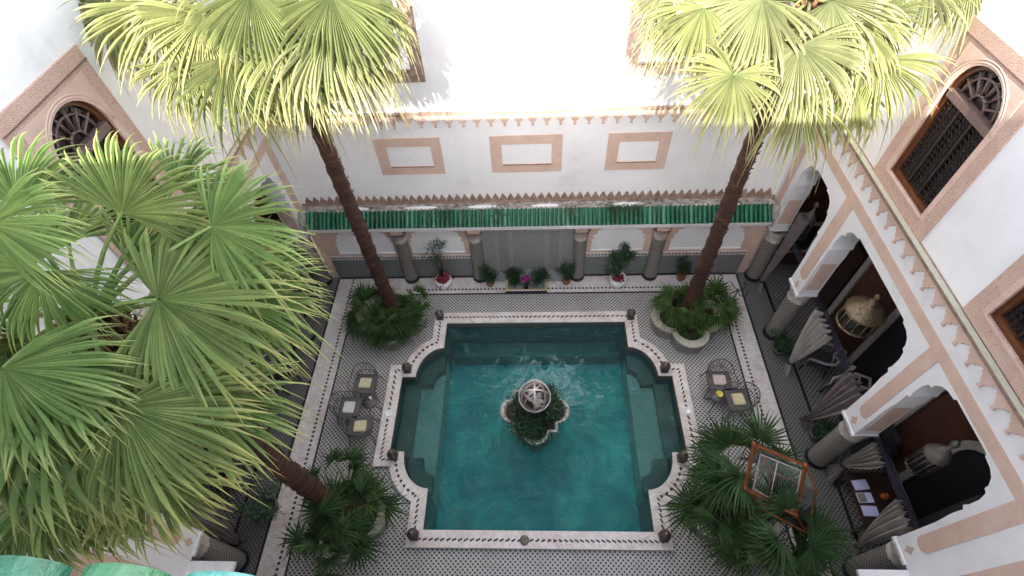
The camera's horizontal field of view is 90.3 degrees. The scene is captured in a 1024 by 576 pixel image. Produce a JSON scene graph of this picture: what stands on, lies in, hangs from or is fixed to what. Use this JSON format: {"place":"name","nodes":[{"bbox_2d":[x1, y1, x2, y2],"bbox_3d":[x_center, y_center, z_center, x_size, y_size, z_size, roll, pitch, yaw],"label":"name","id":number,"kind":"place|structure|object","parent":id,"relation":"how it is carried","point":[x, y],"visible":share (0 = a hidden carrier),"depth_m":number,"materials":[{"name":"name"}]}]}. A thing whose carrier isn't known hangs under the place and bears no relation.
{"place":"outdoors","nodes":[
{"label":"outdoors","id":0,"kind":"place"},
{"bbox_2d":[188,272,313,545],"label":"gallery floor","id":1,"kind":"structure","parent":0,"point":[236,495],"depth_m":11.91,"materials":[{"name":"tile"}]},
{"bbox_2d":[214,472,242,494],"bbox_3d":[-6.435,4.466,11.686,0.560,0.531,0.560,-1,52,3],"label":"side table","id":2,"kind":"object","parent":1,"relation":"on","point":[226,489],"visible":0.32,"depth_m":11.37,"materials":[{"name":"red wood"}]},
{"bbox_2d":[151,189,307,516],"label":"gallery wall","id":3,"kind":"structure","parent":1,"relation":"on","point":[274,216],"depth_m":13.55,"materials":[{"name":"white paint"}]},
{"bbox_2d":[285,245,319,298],"bbox_3d":[-5.933,-0.461,14.404,0.285,2.165,0.444,-1,52,3],"label":"curtain","id":4,"kind":"object","parent":3,"relation":"hanging from","point":[304,276],"visible":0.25,"depth_m":14.57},
{"bbox_2d":[244,377,289,414],"bbox_3d":[-6.203,2.644,12.768,0.697,1.018,0.710,7,53,9],"label":"armchair","id":5,"kind":"object","parent":1,"relation":"on","point":[278,392],"visible":0.21,"depth_m":12.89,"materials":[{"name":"grey fabric"}]},
{"bbox_2d":[262,349,302,380],"bbox_3d":[-5.989,1.980,13.266,0.697,1.018,0.710,-9,53,-4],"label":"armchair","id":6,"kind":"object","parent":1,"relation":"on","point":[277,375],"visible":0.45,"depth_m":13.29,"materials":[{"name":"grey fabric"}]},
{"bbox_2d":[232,271,338,574],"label":"pavement band","id":7,"kind":"object","parent":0,"point":[254,533],"depth_m":12.86,"materials":[{"name":"grey tile"}]},
{"bbox_2d":[190,525,249,572],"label":"column","id":8,"kind":"structure","parent":7,"relation":"on","point":[210,549],"depth_m":9.99,"materials":[{"name":"black tile"}]},
{"bbox_2d":[234,471,286,528],"bbox_3d":[-5.456,4.641,11.165,1.207,1.059,1.310,-9,53,-4],"label":"potted plant","id":9,"kind":"object","parent":7,"relation":"on","point":[261,509],"visible":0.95,"depth_m":11.00,"materials":[{"name":"green plant"}]},
{"bbox_2d":[277,304,315,343],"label":"column","id":10,"kind":"structure","parent":7,"relation":"on","point":[311,336],"depth_m":13.88,"materials":[{"name":"stone"}]},
{"bbox_2d":[288,234,332,287],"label":"column","id":11,"kind":"structure","parent":7,"relation":"on","point":[325,280],"depth_m":14.74,"materials":[{"name":"black tile"}]},
{"bbox_2d":[0,0,309,575],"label":"arcade wall","id":12,"kind":"structure","parent":11,"relation":"on","point":[54,83],"depth_m":7.14,"materials":[{"name":"white paint"}]},
{"bbox_2d":[0,44,187,270],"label":"window","id":13,"kind":"structure","parent":12,"relation":"in","point":[82,104],"depth_m":6.89,"materials":[{"name":"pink paint"}]},
{"bbox_2d":[183,448,208,508],"bbox_3d":[-6.228,3.811,10.045,0.065,0.230,1.850,-1,52,3],"label":"curtain rail","id":14,"kind":"object","parent":12,"relation":"attached to","point":[206,449],"visible":0.04,"depth_m":10.16,"materials":[{"name":"metal"}]},
{"bbox_2d":[186,497,246,549],"bbox_3d":[-6.019,4.849,10.457,0.341,1.965,0.788,-1,52,3],"label":"curtain","id":15,"kind":"object","parent":14,"relation":"hanging from","point":[224,534],"visible":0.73,"depth_m":10.35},
{"bbox_2d":[201,0,859,205],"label":"back wall","id":16,"kind":"structure","parent":0,"point":[529,100],"depth_m":11.58,"materials":[{"name":"white paint"}]},
{"bbox_2d":[289,0,425,82],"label":"window","id":17,"kind":"structure","parent":16,"relation":"in","point":[412,74],"depth_m":10.44,"materials":[{"name":"brown paint"}]},
{"bbox_2d":[460,0,599,80],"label":"window","id":18,"kind":"structure","parent":16,"relation":"in","point":[508,29],"depth_m":10.17,"materials":[{"name":"white paint"}]},
{"bbox_2d":[623,0,787,75],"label":"window","id":19,"kind":"structure","parent":16,"relation":"in","point":[630,64],"depth_m":10.34,"materials":[{"name":"pink paint"}]},
{"bbox_2d":[311,229,766,283],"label":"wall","id":20,"kind":"structure","parent":0,"point":[546,282],"depth_m":18.84,"materials":[{"name":"paint"}]},
{"bbox_2d":[286,292,792,575],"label":"courtyard floor","id":21,"kind":"structure","parent":0,"point":[681,559],"depth_m":12.03,"materials":[{"name":"black tile"}]},
{"bbox_2d":[299,470,389,565],"bbox_3d":[-3.647,5.040,11.201,1.638,0.417,1.638,-38,60,-23],"label":"planter","id":22,"kind":"object","parent":21,"relation":"on","point":[381,528],"visible":0.18,"depth_m":11.02,"materials":[{"name":"stone"}]},
{"bbox_2d":[0,128,355,575],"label":"palm tree","id":23,"kind":"object","parent":22,"relation":"in","point":[60,436],"visible":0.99,"depth_m":4.49,"materials":[{"name":"green plant"}]},
{"bbox_2d":[276,481,389,575],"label":"fan palm","id":24,"kind":"object","parent":22,"relation":"in","point":[308,542],"visible":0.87,"depth_m":9.64,"materials":[{"name":"green plant"}]},
{"bbox_2d":[301,441,382,511],"bbox_3d":[-3.723,4.193,11.017,1.808,1.105,1.540,-24,55,-15],"label":"fan palm","id":25,"kind":"object","parent":22,"relation":"in","point":[354,456],"visible":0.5,"depth_m":11.01,"materials":[{"name":"green plant"}]},
{"bbox_2d":[307,466,410,571],"bbox_3d":[-3.221,4.570,10.380,1.754,1.929,1.956,24,57,20],"label":"fan palm","id":26,"kind":"object","parent":22,"relation":"in","point":[364,486],"visible":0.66,"depth_m":10.12,"materials":[{"name":"green plant"}]},
{"bbox_2d":[328,390,362,426],"bbox_3d":[-4.053,2.952,12.552,0.690,0.857,0.748,1,53,4],"label":"garden chair","id":27,"kind":"object","parent":21,"relation":"on","point":[349,406],"visible":0.94,"depth_m":12.50,"materials":[{"name":"grey paint"}]},
{"bbox_2d":[343,412,378,447],"bbox_3d":[-3.639,3.362,12.215,0.748,0.857,0.690,-5,52,0],"label":"garden chair","id":28,"kind":"object","parent":21,"relation":"on","point":[361,427],"visible":0.99,"depth_m":12.19,"materials":[{"name":"grey paint"}]},
{"bbox_2d":[348,362,384,401],"bbox_3d":[-3.718,2.392,12.964,0.748,0.857,0.690,1,53,4],"label":"garden chair","id":29,"kind":"object","parent":21,"relation":"on","point":[366,383],"visible":0.96,"depth_m":12.89,"materials":[{"name":"grey paint"}]},
{"bbox_2d":[362,394,382,412],"bbox_3d":[-3.464,2.953,12.716,0.418,0.550,0.401,-1,52,3],"label":"garden table","id":30,"kind":"object","parent":21,"relation":"on","point":[367,403],"visible":0.96,"depth_m":12.50,"materials":[{"name":"grey paint"}]},
{"bbox_2d":[358,288,426,350],"bbox_3d":[-3.353,0.872,14.386,1.638,0.417,1.638,-38,60,-23],"label":"planter","id":31,"kind":"object","parent":21,"relation":"on","point":[402,291],"visible":0.16,"depth_m":14.22,"materials":[{"name":"stone"}]},
{"bbox_2d":[58,0,426,320],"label":"palm tree","id":32,"kind":"object","parent":31,"relation":"in","point":[326,61],"visible":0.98,"depth_m":6.71,"materials":[{"name":"green plant"}]},
{"bbox_2d":[339,281,401,348],"bbox_3d":[-3.849,0.622,13.920,1.950,1.572,1.922,-1,52,3],"label":"fan palm","id":33,"kind":"object","parent":31,"relation":"in","point":[360,297],"visible":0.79,"depth_m":13.58,"materials":[{"name":"green plant"}]},
{"bbox_2d":[358,303,415,353],"bbox_3d":[-3.414,1.038,13.766,1.614,1.179,1.589,22,57,19],"label":"fan palm","id":34,"kind":"object","parent":31,"relation":"in","point":[389,329],"visible":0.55,"depth_m":13.50,"materials":[{"name":"green plant"}]},
{"bbox_2d":[375,293,429,348],"bbox_3d":[-3.106,0.781,13.853,1.690,1.460,1.685,-1,52,3],"label":"fan palm","id":35,"kind":"object","parent":31,"relation":"in","point":[405,302],"visible":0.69,"depth_m":13.68,"materials":[{"name":"green plant"}]},
{"bbox_2d":[402,283,432,312],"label":"fan palm","id":36,"kind":"object","parent":31,"relation":"in","point":[421,289],"visible":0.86,"depth_m":13.96,"materials":[{"name":"green plant"}]},
{"bbox_2d":[373,311,700,550],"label":"swimming pool","id":37,"kind":"structure","parent":21,"relation":"in","point":[465,484],"depth_m":13.37,"materials":[{"name":"stone"}]},
{"bbox_2d":[387,448,398,460],"bbox_3d":[-2.807,3.887,11.925,0.244,0.408,0.240,-1,52,3],"label":"pool lantern","id":38,"kind":"object","parent":37,"relation":"on","point":[392,454],"visible":1,"depth_m":11.86,"materials":[{"name":"brown metal"}]},
{"bbox_2d":[407,528,418,540],"bbox_3d":[-2.119,5.244,10.847,0.244,0.408,0.240,-1,52,3],"label":"pool lantern","id":39,"kind":"object","parent":37,"relation":"on","point":[412,534],"visible":1,"depth_m":10.78,"materials":[{"name":"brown metal"}]},
{"bbox_2d":[500,379,569,452],"bbox_3d":[0.594,3.430,13.102,1.531,1.990,1.531,28,59,22],"label":"fountain bowl","id":40,"kind":"object","parent":37,"relation":"on","point":[506,413],"visible":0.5,"depth_m":12.61,"materials":[{"name":"stone"}]},
{"bbox_2d":[498,375,569,454],"bbox_3d":[0.531,3.043,12.454,1.798,0.558,1.996,-1,52,3],"label":"fountain plant","id":41,"kind":"object","parent":40,"relation":"in","point":[530,424],"visible":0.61,"depth_m":12.31,"materials":[{"name":"green plant"}]},
{"bbox_2d":[519,381,550,412],"bbox_3d":[0.534,2.579,11.995,0.756,0.826,0.757,-1,52,3],"label":"armillary globe","id":42,"kind":"object","parent":40,"relation":"on","point":[534,399],"visible":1,"depth_m":11.91,"materials":[{"name":"metal"}]},
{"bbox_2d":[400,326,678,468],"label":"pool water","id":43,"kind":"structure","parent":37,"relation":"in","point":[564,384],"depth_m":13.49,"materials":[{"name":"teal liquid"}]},
{"bbox_2d":[658,529,670,542],"bbox_3d":[3.196,5.166,10.622,0.244,0.408,0.240,-1,52,3],"label":"pool lantern","id":44,"kind":"object","parent":37,"relation":"on","point":[663,534],"visible":0.98,"depth_m":10.56,"materials":[{"name":"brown metal"}]},
{"bbox_2d":[676,450,688,462],"bbox_3d":[3.905,3.825,11.614,0.244,0.408,0.240,-1,52,3],"label":"pool lantern","id":45,"kind":"object","parent":37,"relation":"on","point":[680,456],"visible":0.84,"depth_m":11.56,"materials":[{"name":"brown metal"}]},
{"bbox_2d":[650,296,721,354],"bbox_3d":[4.756,0.905,13.927,1.638,0.417,1.638,-38,60,-23],"label":"planter","id":46,"kind":"object","parent":21,"relation":"on","point":[679,343],"visible":0.47,"depth_m":13.57,"materials":[{"name":"stone"}]},
{"bbox_2d":[644,278,710,335],"bbox_3d":[4.377,0.417,13.423,1.696,1.329,1.591,-27,56,-17],"label":"fan palm","id":47,"kind":"object","parent":46,"relation":"in","point":[665,298],"visible":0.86,"depth_m":13.16,"materials":[{"name":"green plant"}]},
{"bbox_2d":[673,318,714,340],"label":"fan palm","id":48,"kind":"object","parent":46,"relation":"in","point":[691,330],"visible":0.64,"depth_m":13.37,"materials":[{"name":"green plant"}]},
{"bbox_2d":[683,274,745,334],"bbox_3d":[5.366,0.601,13.609,1.826,1.635,1.829,-1,52,3],"label":"fan palm","id":49,"kind":"object","parent":46,"relation":"in","point":[729,312],"visible":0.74,"depth_m":13.22,"materials":[{"name":"green plant"}]},
{"bbox_2d":[615,0,981,323],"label":"palm tree","id":50,"kind":"object","parent":46,"relation":"in","point":[802,43],"visible":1,"depth_m":6.72,"materials":[{"name":"green plant"}]},
{"bbox_2d":[706,389,725,412],"bbox_3d":[4.969,2.760,12.413,0.418,0.550,0.401,-1,52,3],"label":"garden table","id":51,"kind":"object","parent":21,"relation":"on","point":[714,398],"visible":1,"depth_m":12.19,"materials":[{"name":"grey paint"}]},
{"bbox_2d":[700,358,737,398],"bbox_3d":[5.123,2.250,12.600,0.748,0.857,0.690,1,53,4],"label":"garden chair","id":52,"kind":"object","parent":21,"relation":"on","point":[719,380],"visible":0.94,"depth_m":12.54,"materials":[{"name":"grey paint"}]},
{"bbox_2d":[685,468,781,563],"bbox_3d":[4.696,4.864,10.890,1.638,0.417,1.638,-38,60,-23],"label":"planter","id":53,"kind":"object","parent":21,"relation":"on","point":[776,528],"visible":0.04,"depth_m":10.74,"materials":[{"name":"stone"}]},
{"bbox_2d":[654,452,774,575],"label":"fan palm","id":54,"kind":"object","parent":53,"relation":"in","point":[694,513],"visible":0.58,"depth_m":9.68,"materials":[{"name":"green plant"}]},
{"bbox_2d":[679,400,817,529],"bbox_3d":[4.447,3.659,10.147,2.451,2.438,2.317,-1,52,3],"label":"fan palm","id":55,"kind":"object","parent":53,"relation":"in","point":[716,444],"visible":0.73,"depth_m":9.63,"materials":[{"name":"green plant"}]},
{"bbox_2d":[738,441,817,532],"bbox_3d":[4.819,4.025,9.669,1.374,2.731,0.927,13,54,13],"label":"copper lantern","id":56,"kind":"object","parent":53,"relation":"on","point":[797,520],"visible":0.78,"depth_m":9.10,"materials":[{"name":"metal"}]},
{"bbox_2d":[693,466,866,575],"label":"fan palm","id":57,"kind":"object","parent":53,"relation":"in","point":[810,556],"visible":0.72,"depth_m":8.84,"materials":[{"name":"green plant"}]},
{"bbox_2d":[724,381,760,418],"bbox_3d":[5.484,2.682,12.249,0.690,0.857,0.748,-5,52,0],"label":"garden chair","id":58,"kind":"object","parent":21,"relation":"on","point":[737,398],"visible":0.93,"depth_m":12.20,"materials":[{"name":"grey paint"}]},
{"bbox_3d":[0.231,4.282,4.082,12.400,12.300,1.580,-1,52,3],"label":"front wall","id":59,"kind":"object","parent":21,"relation":"on","visible":0},
{"bbox_2d":[0,555,253,575],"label":"tiled eave","id":60,"kind":"object","parent":59,"relation":"on","point":[13,565],"visible":1,"depth_m":1.07,"materials":[{"name":"tile"}]},
{"bbox_2d":[767,0,1023,575],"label":"arcade wall","id":61,"kind":"structure","parent":59,"relation":"attached to","point":[929,214],"depth_m":7.54,"materials":[{"name":"white paint"}]},
{"bbox_2d":[786,231,803,264],"bbox_3d":[7.260,-0.827,12.885,0.065,0.230,1.650,-1,52,3],"label":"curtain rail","id":62,"kind":"object","parent":61,"relation":"attached to","point":[797,253],"visible":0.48,"depth_m":12.89,"materials":[{"name":"metal"}]},
{"bbox_2d":[754,212,809,292],"bbox_3d":[7.140,-0.887,13.591,0.335,2.865,0.388,-1,52,3],"label":"curtain","id":63,"kind":"object","parent":62,"relation":"hanging from","point":[800,223],"visible":1,"depth_m":13.18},
{"bbox_2d":[814,295,863,394],"bbox_3d":[7.209,1.383,11.191,0.065,0.230,2.920,-1,52,3],"label":"curtain rail","id":64,"kind":"object","parent":61,"relation":"attached to","point":[838,350],"visible":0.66,"depth_m":11.33,"materials":[{"name":"metal"}]},
{"bbox_2d":[781,306,832,375],"bbox_3d":[7.078,1.356,12.409,0.325,2.015,0.900,-1,52,3],"label":"curtain","id":65,"kind":"object","parent":64,"relation":"hanging from","point":[814,336],"visible":1,"depth_m":12.00,"materials":[{"name":"fabric"}]},
{"bbox_2d":[799,365,865,430],"bbox_3d":[7.053,2.644,11.295,0.385,2.215,0.900,-1,52,3],"label":"curtain","id":66,"kind":"object","parent":64,"relation":"hanging from","point":[841,395],"visible":0.94,"depth_m":10.97,"materials":[{"name":"fabric"}]},
{"bbox_2d":[873,434,921,530],"bbox_3d":[7.158,3.657,9.448,0.065,0.230,1.850,-1,52,3],"label":"curtain rail","id":67,"kind":"object","parent":61,"relation":"attached to","point":[898,490],"visible":0.86,"depth_m":9.43,"materials":[{"name":"metal"}]},
{"bbox_2d":[824,442,885,484],"bbox_3d":[7.111,3.729,10.616,0.235,1.965,0.653,-1,52,3],"label":"curtain","id":68,"kind":"object","parent":67,"relation":"hanging from","point":[868,457],"visible":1,"depth_m":10.32,"materials":[{"name":"fabric"}]},
{"bbox_2d":[847,499,913,556],"bbox_3d":[7.047,4.713,9.864,0.318,1.965,0.664,-1,52,3],"label":"curtain","id":69,"kind":"object","parent":67,"relation":"hanging from","point":[888,522],"visible":0.9,"depth_m":9.52,"materials":[{"name":"fabric"}]},
{"bbox_2d":[873,15,1023,241],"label":"window","id":70,"kind":"structure","parent":61,"relation":"in","point":[925,171],"depth_m":7.50,"materials":[{"name":"pink paint"}]},
{"bbox_2d":[962,254,1023,404],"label":"window","id":71,"kind":"structure","parent":61,"relation":"in","point":[996,313],"depth_m":6.71,"materials":[{"name":"pink paint"}]},
{"bbox_2d":[256,274,831,575],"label":"marble path","id":72,"kind":"structure","parent":0,"point":[272,563],"depth_m":13.54,"materials":[{"name":"stone"}]},
{"bbox_2d":[388,232,419,283],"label":"column","id":73,"kind":"structure","parent":72,"relation":"on","point":[412,276],"depth_m":14.54,"materials":[{"name":"black tile"}]},
{"bbox_2d":[416,237,454,289],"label":"potted tree","id":74,"kind":"object","parent":72,"relation":"on","point":[443,280],"visible":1,"depth_m":14.67,"materials":[{"name":"green plant"}]},
{"bbox_2d":[465,230,485,282],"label":"column","id":75,"kind":"structure","parent":72,"relation":"on","point":[476,251],"depth_m":14.33,"materials":[{"name":"black tile"}]},
{"bbox_2d":[478,263,498,286],"bbox_3d":[-0.672,-0.315,14.819,0.739,0.914,0.609,-1,52,3],"label":"potted plant","id":76,"kind":"object","parent":72,"relation":"on","point":[490,280],"visible":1,"depth_m":14.70,"materials":[{"name":"green plant"}]},
{"bbox_2d":[311,226,765,281],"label":"niche wall","id":77,"kind":"structure","parent":72,"relation":"on","point":[529,250],"depth_m":14.45,"materials":[{"name":"grey paint"}]},
{"bbox_2d":[297,197,779,232],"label":"tiled roof","id":78,"kind":"structure","parent":77,"relation":"on","point":[540,215],"depth_m":13.08,"materials":[{"name":"tile"}]},
{"bbox_2d":[319,202,744,226],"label":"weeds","id":79,"kind":"object","parent":78,"relation":"on","point":[619,214],"visible":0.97,"depth_m":12.94,"materials":[{"name":"green plant"}]},
{"bbox_2d":[230,272,862,575],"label":"border line","id":80,"kind":"object","parent":72,"relation":"on","point":[776,398],"visible":0.34,"depth_m":13.30,"materials":[{"name":"black tile"}]},
{"bbox_2d":[505,280,546,293],"bbox_3d":[0.420,-0.047,15.053,1.212,0.155,0.435,-1,52,3],"label":"planter","id":81,"kind":"object","parent":80,"relation":"on","point":[539,289],"visible":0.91,"depth_m":14.97,"materials":[{"name":"beige stone"}]},
{"bbox_2d":[503,266,525,288],"bbox_3d":[0.074,-0.349,14.873,0.789,0.770,0.690,-1,52,3],"label":"bushy plant","id":82,"kind":"object","parent":81,"relation":"on","point":[514,272],"visible":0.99,"depth_m":14.80,"materials":[{"name":"green plant"}]},
{"bbox_2d":[528,267,551,287],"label":"bushy plant","id":83,"kind":"object","parent":81,"relation":"in","point":[539,277],"visible":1,"depth_m":14.65,"materials":[{"name":"green plant"}]},
{"bbox_2d":[551,260,576,284],"bbox_3d":[1.589,-0.479,14.802,0.707,0.950,0.795,30,59,23],"label":"potted plant","id":84,"kind":"object","parent":72,"relation":"on","point":[569,267],"visible":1,"depth_m":14.66,"materials":[{"name":"green plant"}]},
{"bbox_2d":[570,229,590,281],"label":"column","id":85,"kind":"structure","parent":72,"relation":"on","point":[579,251],"depth_m":14.24,"materials":[{"name":"black tile"}]},
{"bbox_2d":[604,242,637,288],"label":"potted tree","id":86,"kind":"object","parent":72,"relation":"on","point":[617,278],"visible":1,"depth_m":14.04,"materials":[{"name":"green plant"}]},
{"bbox_2d":[642,227,671,280],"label":"column","id":87,"kind":"structure","parent":72,"relation":"on","point":[656,248],"depth_m":14.21,"materials":[{"name":"black tile"}]},
{"bbox_2d":[674,254,693,281],"bbox_3d":[4.943,-0.596,14.615,0.584,1.104,0.711,-9,53,-4],"label":"potted plant","id":88,"kind":"object","parent":72,"relation":"on","point":[684,270],"visible":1,"depth_m":14.54,"materials":[{"name":"green plant"}]},
{"bbox_2d":[737,265,859,575],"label":"pavement band","id":89,"kind":"object","parent":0,"point":[791,400],"visible":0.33,"depth_m":12.53,"materials":[{"name":"grey tile"}]},
{"bbox_2d":[744,226,790,282],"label":"column","id":90,"kind":"structure","parent":89,"relation":"on","point":[771,241],"depth_m":14.05,"materials":[{"name":"black tile"}]},
{"bbox_2d":[766,326,794,356],"bbox_3d":[6.960,1.381,13.134,0.647,0.854,0.866,-17,54,-10],"label":"potted plant","id":91,"kind":"object","parent":89,"relation":"on","point":[780,349],"visible":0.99,"depth_m":13.05,"materials":[{"name":"green plant"}]},
{"bbox_2d":[763,285,811,340],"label":"column","id":92,"kind":"structure","parent":89,"relation":"on","point":[788,309],"depth_m":12.84,"materials":[{"name":"black tile"}]},
{"bbox_2d":[808,417,838,441],"bbox_3d":[7.104,3.254,11.712,0.694,0.816,0.695,-19,54,-12],"label":"potted plant","id":93,"kind":"object","parent":89,"relation":"on","point":[817,434],"visible":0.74,"depth_m":11.58,"materials":[{"name":"green plant"}]},
{"bbox_2d":[804,418,870,469],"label":"column","id":94,"kind":"structure","parent":89,"relation":"on","point":[832,445],"depth_m":10.88,"materials":[{"name":"black tile"}]},
{"bbox_2d":[841,531,908,575],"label":"column","id":95,"kind":"structure","parent":89,"relation":"on","point":[885,557],"depth_m":9.35,"materials":[{"name":"black tile"}]},
{"bbox_2d":[765,264,910,552],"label":"gallery floor","id":96,"kind":"structure","parent":0,"point":[777,282],"depth_m":13.02,"materials":[{"name":"tile"}]},
{"bbox_2d":[798,342,846,378],"bbox_3d":[7.785,1.714,12.735,0.697,1.018,0.710,24,58,20],"label":"armchair","id":97,"kind":"object","parent":96,"relation":"on","point":[818,358],"visible":0.62,"depth_m":12.76,"materials":[{"name":"grey fabric"}]},
{"bbox_2d":[819,372,871,393],"bbox_3d":[8.024,2.440,12.164,0.697,1.018,0.710,-9,53,-4],"label":"armchair","id":98,"kind":"object","parent":96,"relation":"on","point":[829,385],"visible":0.3,"depth_m":12.21,"materials":[{"name":"grey fabric"}]},
{"bbox_2d":[838,383,902,460],"bbox_3d":[8.152,3.022,11.756,0.770,0.700,1.720,-1,52,3],"label":"sofa","id":99,"kind":"object","parent":96,"relation":"on","point":[892,439],"visible":0.22,"depth_m":11.25,"materials":[{"name":"grey fabric"}]},
{"bbox_2d":[833,472,908,533],"bbox_3d":[7.556,4.577,10.777,0.870,0.650,1.120,-1,52,3],"label":"table","id":100,"kind":"object","parent":96,"relation":"on","point":[878,483],"visible":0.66,"depth_m":10.64,"materials":[{"name":"black wood"}]},
{"bbox_2d":[851,479,869,489],"bbox_3d":[7.332,4.140,10.707,0.310,0.006,0.200,-5,52,-1],"label":"paper sheet","id":101,"kind":"object","parent":100,"relation":"on","point":[862,484],"visible":1,"depth_m":10.70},
{"bbox_2d":[856,492,874,502],"bbox_3d":[7.317,4.346,10.548,0.310,0.009,0.200,-2,52,1],"label":"paper sheet","id":102,"kind":"object","parent":100,"relation":"on","point":[865,497],"visible":1,"depth_m":10.54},
{"bbox_2d":[860,505,878,515],"bbox_3d":[7.313,4.553,10.391,0.310,0.006,0.200,1,53,4],"label":"paper sheet","id":103,"kind":"object","parent":100,"relation":"on","point":[869,510],"visible":0.86,"depth_m":10.39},
{"bbox_2d":[769,176,990,527],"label":"gallery wall","id":104,"kind":"structure","parent":96,"relation":"on","point":[960,480],"depth_m":11.05,"materials":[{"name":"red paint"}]},
{"bbox_2d":[797,188,826,240],"bbox_3d":[7.506,-2.306,12.223,0.350,3.100,0.347,-1,52,3],"label":"hanging lantern","id":105,"kind":"object","parent":104,"relation":"hanging from","point":[811,214],"visible":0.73,"depth_m":12.80,"materials":[{"name":"brown metal"}]},
{"bbox_2d":[814,240,872,317],"bbox_3d":[8.528,-0.663,13.184,0.119,3.130,1.520,-1,52,3],"label":"doorway","id":106,"kind":"structure","parent":104,"relation":"in","point":[856,263],"depth_m":12.95,"materials":[{"name":"grey paint"}]},
{"bbox_2d":[835,288,886,337],"bbox_3d":[7.585,-0.049,10.265,0.816,2.750,0.816,-1,52,3],"label":"hanging lantern","id":107,"kind":"object","parent":104,"relation":"hanging from","point":[861,316],"visible":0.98,"depth_m":10.87,"materials":[{"name":"gold metal"}]},
{"bbox_2d":[846,308,946,426],"bbox_3d":[8.496,1.705,11.178,0.059,3.430,2.020,-1,52,3],"label":"doorway","id":108,"kind":"structure","parent":104,"relation":"in","point":[881,350],"depth_m":11.67,"materials":[{"name":"grey paint"}]},
{"bbox_2d":[904,433,974,476],"bbox_3d":[7.428,2.467,8.341,0.408,2.750,0.408,-1,52,3],"label":"hanging lantern","id":109,"kind":"object","parent":104,"relation":"hanging from","point":[938,454],"visible":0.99,"depth_m":8.90,"materials":[{"name":"grey metal"}]},
{"bbox_2d":[896,440,990,527],"bbox_3d":[8.424,4.069,9.619,0.119,3.030,1.870,-1,52,3],"label":"doorway","id":110,"kind":"structure","parent":104,"relation":"in","point":[934,496],"depth_m":9.81,"materials":[{"name":"grey paint"}]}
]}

